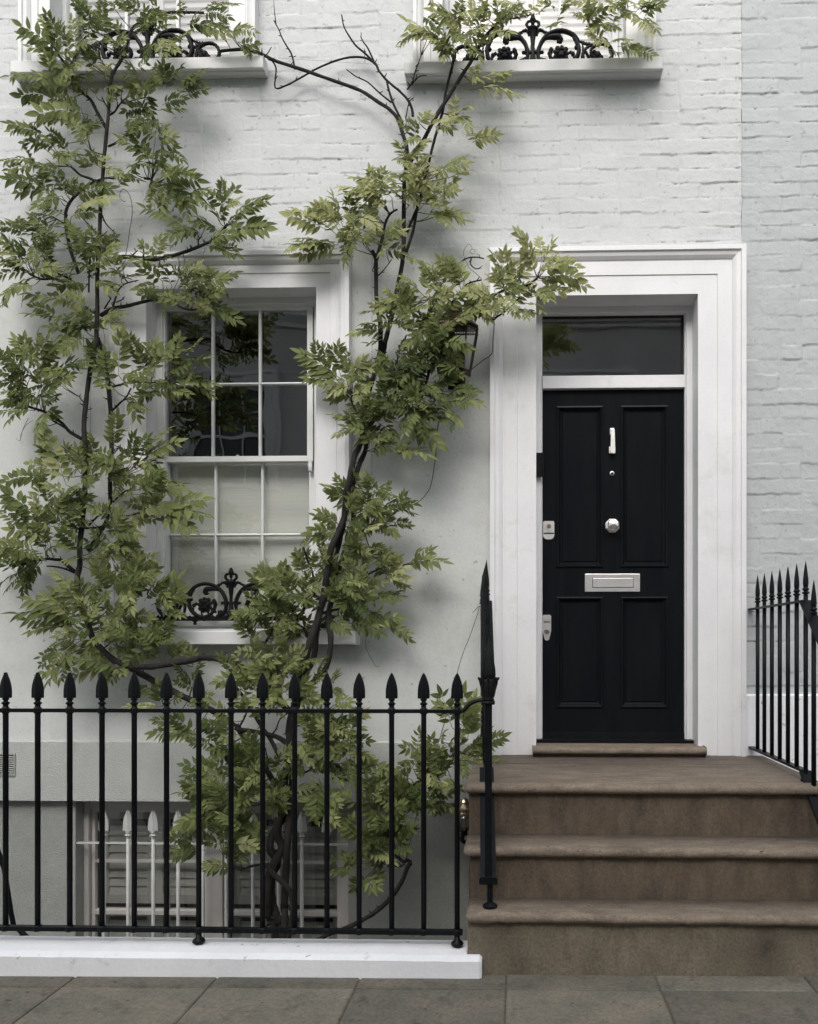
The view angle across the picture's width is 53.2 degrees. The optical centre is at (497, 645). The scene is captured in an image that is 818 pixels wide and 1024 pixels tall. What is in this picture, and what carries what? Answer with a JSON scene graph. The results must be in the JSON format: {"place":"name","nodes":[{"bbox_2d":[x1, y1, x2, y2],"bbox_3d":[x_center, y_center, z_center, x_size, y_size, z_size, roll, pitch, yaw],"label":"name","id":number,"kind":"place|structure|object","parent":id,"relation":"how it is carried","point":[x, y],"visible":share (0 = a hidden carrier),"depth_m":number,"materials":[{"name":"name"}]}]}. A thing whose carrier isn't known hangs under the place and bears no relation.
{"place":"outdoors","nodes":[
{"label":"outdoors","id":0,"kind":"place"},
{"bbox_2d":[0,975,817,1023],"bbox_3d":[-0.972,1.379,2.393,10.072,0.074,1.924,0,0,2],"label":"pavement","id":1,"kind":"structure","parent":0,"point":[584,999],"depth_m":3.08,"materials":[{"name":"stone"}]},
{"bbox_2d":[463,742,817,976],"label":"stone steps","id":2,"kind":"structure","parent":1,"relation":"on","point":[672,859],"depth_m":3.49,"materials":[{"name":"brown stone"}]},
{"bbox_2d":[460,797,468,843],"bbox_3d":[-0.179,0.958,4.405,0.125,0.265,0.116,0,0,24],"label":"coach lamp","id":3,"kind":"object","parent":2,"relation":"attached to","point":[464,809],"visible":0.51,"depth_m":4.39,"materials":[{"name":"gold metal"}]},
{"bbox_2d":[478,560,499,909],"bbox_3d":[-0.077,0.344,4.022,0.092,1.499,1.383,0,0,-3],"label":"newel railing","id":4,"kind":"object","parent":2,"relation":"on","point":[488,679],"visible":0.99,"depth_m":3.37,"materials":[{"name":"black metal"}]},
{"bbox_2d":[748,561,817,824],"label":"stair railing","id":5,"kind":"object","parent":2,"relation":"on","point":[810,613],"visible":1,"depth_m":4.00,"materials":[{"name":"black metal"}]},
{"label":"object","id":6,"kind":"structure","parent":0,"visible":0},
{"bbox_2d":[0,850,29,935],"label":"basement handrail","id":7,"kind":"object","parent":6,"relation":"on","point":[13,921],"visible":0.27,"depth_m":3.96,"materials":[{"name":"black metal"}]},
{"bbox_2d":[0,936,481,978],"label":"area wall","id":8,"kind":"structure","parent":6,"relation":"on","point":[75,957],"depth_m":3.33,"materials":[{"name":"paint"}]},
{"bbox_2d":[0,672,483,947],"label":"iron railing","id":9,"kind":"object","parent":8,"relation":"on","point":[134,695],"visible":1,"depth_m":3.42,"materials":[{"name":"black metal"}]},
{"bbox_2d":[0,0,668,938],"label":"wisteria","id":10,"kind":"object","parent":6,"relation":"on","point":[274,584],"visible":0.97,"depth_m":4.50,"materials":[{"name":"green plant"}]},
{"bbox_2d":[0,0,745,939],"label":"townhouse","id":11,"kind":"structure","parent":6,"relation":"on","point":[586,496],"depth_m":4.74,"materials":[{"name":"brick"}]},
{"bbox_2d":[10,0,267,83],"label":"window","id":12,"kind":"structure","parent":11,"relation":"in","point":[235,65],"depth_m":4.73,"materials":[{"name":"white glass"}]},
{"bbox_2d":[75,23,220,59],"bbox_3d":[-2.072,-3.568,4.790,0.896,0.338,0.066,0,0,2],"label":"window guard","id":13,"kind":"object","parent":11,"relation":"on","point":[197,49],"visible":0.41,"depth_m":4.78,"materials":[{"name":"metal"}]},
{"bbox_2d":[76,809,347,938],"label":"window bars","id":14,"kind":"object","parent":11,"relation":"attached to","point":[153,826],"depth_m":4.79,"materials":[{"name":"white paint"}]},
{"bbox_2d":[84,801,347,938],"bbox_3d":[-1.687,1.632,4.932,1.625,1.437,0.135,0,0,2],"label":"window","id":15,"kind":"structure","parent":11,"relation":"in","point":[115,853],"depth_m":4.96,"materials":[{"name":"paint"}]},
{"bbox_2d":[156,568,307,624],"bbox_3d":[-1.573,-0.290,4.776,0.910,0.339,0.062,0,0,2],"label":"window guard","id":16,"kind":"object","parent":11,"relation":"on","point":[204,604],"visible":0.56,"depth_m":4.77,"materials":[{"name":"metal"}]},
{"bbox_2d":[104,249,359,644],"bbox_3d":[-1.526,-1.130,4.805,1.448,2.298,0.379,0,0,2],"label":"window","id":17,"kind":"structure","parent":11,"relation":"in","point":[261,506],"depth_m":4.85,"materials":[{"name":"paint"}]},
{"bbox_2d":[437,304,478,389],"bbox_3d":[-0.242,-1.702,4.568,0.271,0.432,0.281,0,0,2],"label":"wall lantern","id":18,"kind":"object","parent":11,"relation":"attached to","point":[471,326],"depth_m":4.50,"materials":[{"name":"brown metal"}]},
{"bbox_2d":[452,15,613,60],"bbox_3d":[0.205,-3.516,4.726,0.963,0.338,0.066,0,0,2],"label":"window guard","id":19,"kind":"object","parent":11,"relation":"on","point":[532,30],"visible":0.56,"depth_m":4.71,"materials":[{"name":"metal"}]},
{"bbox_2d":[405,0,662,83],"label":"window","id":20,"kind":"structure","parent":11,"relation":"in","point":[622,67],"depth_m":4.66,"materials":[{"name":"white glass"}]},
{"bbox_2d":[536,389,693,742],"bbox_3d":[0.689,-0.478,4.820,0.918,2.101,0.155,0,0,2],"label":"front door","id":21,"kind":"structure","parent":11,"relation":"in","point":[613,478],"depth_m":4.85,"materials":[{"name":"black paint"}]},
{"bbox_2d":[742,0,817,780],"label":"neighbouring house","id":22,"kind":"structure","parent":6,"relation":"on","point":[780,139],"depth_m":4.66,"materials":[{"name":"white brick"}]}
]}

